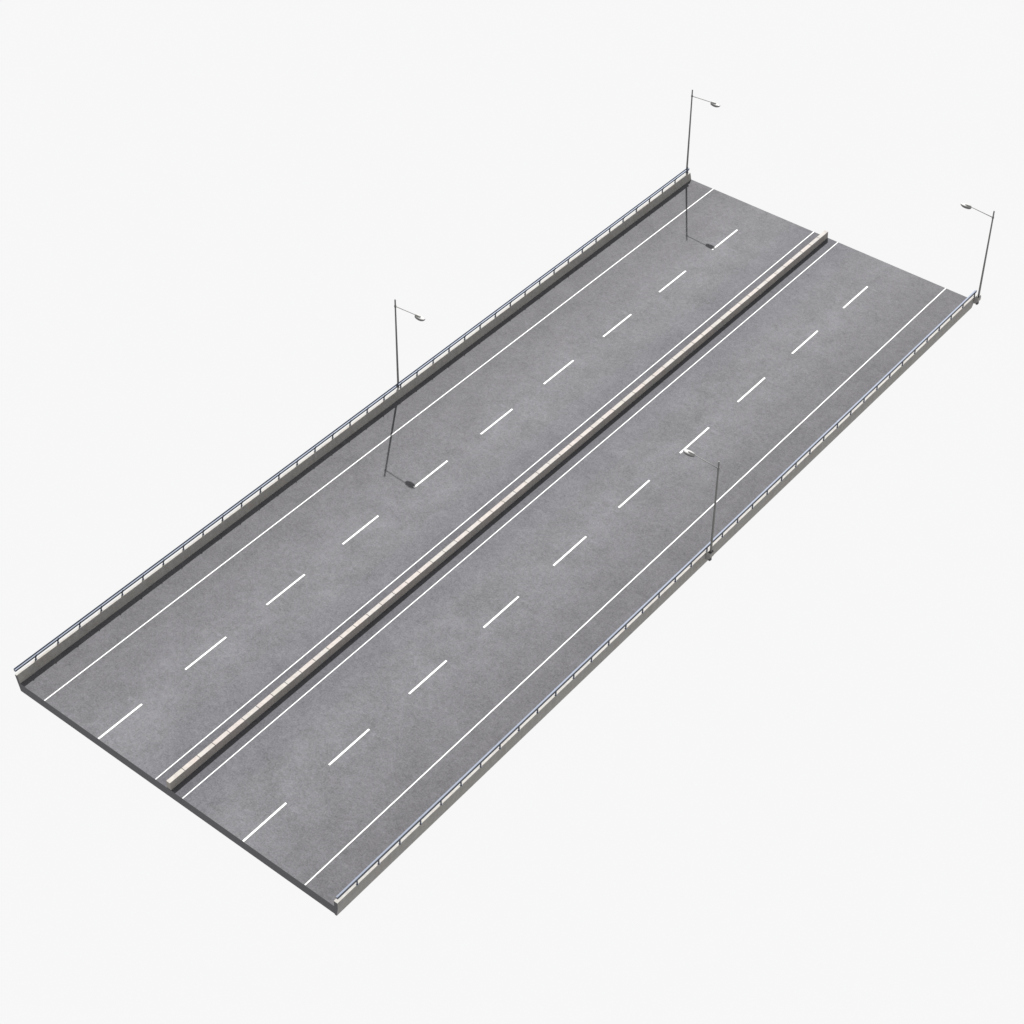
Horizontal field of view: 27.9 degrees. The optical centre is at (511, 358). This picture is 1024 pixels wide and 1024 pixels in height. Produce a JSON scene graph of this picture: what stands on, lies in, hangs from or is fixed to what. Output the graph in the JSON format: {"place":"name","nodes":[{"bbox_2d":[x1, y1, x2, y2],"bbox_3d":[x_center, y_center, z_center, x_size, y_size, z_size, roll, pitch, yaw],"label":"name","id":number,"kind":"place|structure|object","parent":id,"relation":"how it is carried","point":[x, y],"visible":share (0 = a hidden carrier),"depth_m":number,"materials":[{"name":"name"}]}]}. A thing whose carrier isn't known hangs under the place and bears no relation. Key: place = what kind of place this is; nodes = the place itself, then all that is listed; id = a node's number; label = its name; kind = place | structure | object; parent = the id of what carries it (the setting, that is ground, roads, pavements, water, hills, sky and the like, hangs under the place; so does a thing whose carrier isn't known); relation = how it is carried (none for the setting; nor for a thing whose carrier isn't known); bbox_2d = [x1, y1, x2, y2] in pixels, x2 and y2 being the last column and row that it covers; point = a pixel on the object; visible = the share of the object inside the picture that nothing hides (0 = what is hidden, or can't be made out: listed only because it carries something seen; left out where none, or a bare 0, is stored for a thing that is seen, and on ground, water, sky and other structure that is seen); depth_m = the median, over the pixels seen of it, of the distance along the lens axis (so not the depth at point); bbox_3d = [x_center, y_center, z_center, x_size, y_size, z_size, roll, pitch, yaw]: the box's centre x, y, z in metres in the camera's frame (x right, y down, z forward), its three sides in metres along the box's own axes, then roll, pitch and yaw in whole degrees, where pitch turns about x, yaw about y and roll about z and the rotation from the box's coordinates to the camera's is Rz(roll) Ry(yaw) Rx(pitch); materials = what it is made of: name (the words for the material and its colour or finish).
{"place":"outdoors","nodes":[
{"label":"outdoors","id":0,"kind":"place"},
{"bbox_2d":[20,180,966,913],"bbox_3d":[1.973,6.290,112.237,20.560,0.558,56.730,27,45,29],"label":"road","id":1,"kind":"structure","parent":0,"point":[328,780],"depth_m":107.87,"materials":[{"name":"grey asphalt"}]},
{"bbox_2d":[15,172,690,690],"bbox_3d":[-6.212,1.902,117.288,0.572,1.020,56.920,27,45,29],"label":"parapet wall","id":2,"kind":"structure","parent":1,"relation":"attached to","point":[93,622],"depth_m":113.03,"materials":[{"name":"concrete"}]},
{"bbox_2d":[14,167,688,671],"bbox_3d":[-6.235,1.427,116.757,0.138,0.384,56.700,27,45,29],"label":"railing","id":3,"kind":"object","parent":2,"relation":"on","point":[230,509],"visible":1,"depth_m":112.95,"materials":[{"name":"grey metal"}]},
{"bbox_2d":[394,299,424,388],"bbox_3d":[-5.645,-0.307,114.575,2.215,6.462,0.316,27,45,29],"label":"street lamp","id":4,"kind":"object","parent":2,"relation":"on","point":[419,317],"visible":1,"depth_m":114.17,"materials":[{"name":"metal"}]},
{"bbox_2d":[686,89,719,172],"bbox_3d":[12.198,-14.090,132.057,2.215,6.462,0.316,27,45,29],"label":"street lamp","id":5,"kind":"object","parent":2,"relation":"on","point":[713,104],"visible":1,"depth_m":131.62,"materials":[{"name":"metal"}]},
{"bbox_2d":[166,230,827,789],"bbox_3d":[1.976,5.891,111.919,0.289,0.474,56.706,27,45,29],"label":"median barrier","id":6,"kind":"object","parent":1,"relation":"on","point":[270,700],"visible":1,"depth_m":107.79,"materials":[{"name":"concrete"}]},
{"bbox_2d":[334,294,980,915],"bbox_3d":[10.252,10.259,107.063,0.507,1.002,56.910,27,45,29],"label":"parapet wall","id":7,"kind":"structure","parent":1,"relation":"attached to","point":[508,744],"depth_m":102.71,"materials":[{"name":"concrete"}]},
{"bbox_2d":[336,290,976,898],"bbox_3d":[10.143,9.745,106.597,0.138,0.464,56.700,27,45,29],"label":"railing","id":8,"kind":"object","parent":7,"relation":"on","point":[464,776],"visible":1,"depth_m":102.35,"materials":[{"name":"grey metal"}]},
{"bbox_2d":[683,449,719,553],"bbox_3d":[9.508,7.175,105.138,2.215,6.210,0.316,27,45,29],"label":"street lamp","id":9,"kind":"object","parent":7,"relation":"on","point":[689,453],"visible":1,"depth_m":103.92,"materials":[{"name":"metal"}]},
{"bbox_2d":[961,203,994,297],"bbox_3d":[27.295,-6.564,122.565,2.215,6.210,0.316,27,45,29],"label":"street lamp","id":10,"kind":"object","parent":7,"relation":"on","point":[965,205],"visible":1,"depth_m":121.41,"materials":[{"name":"metal"}]}
]}

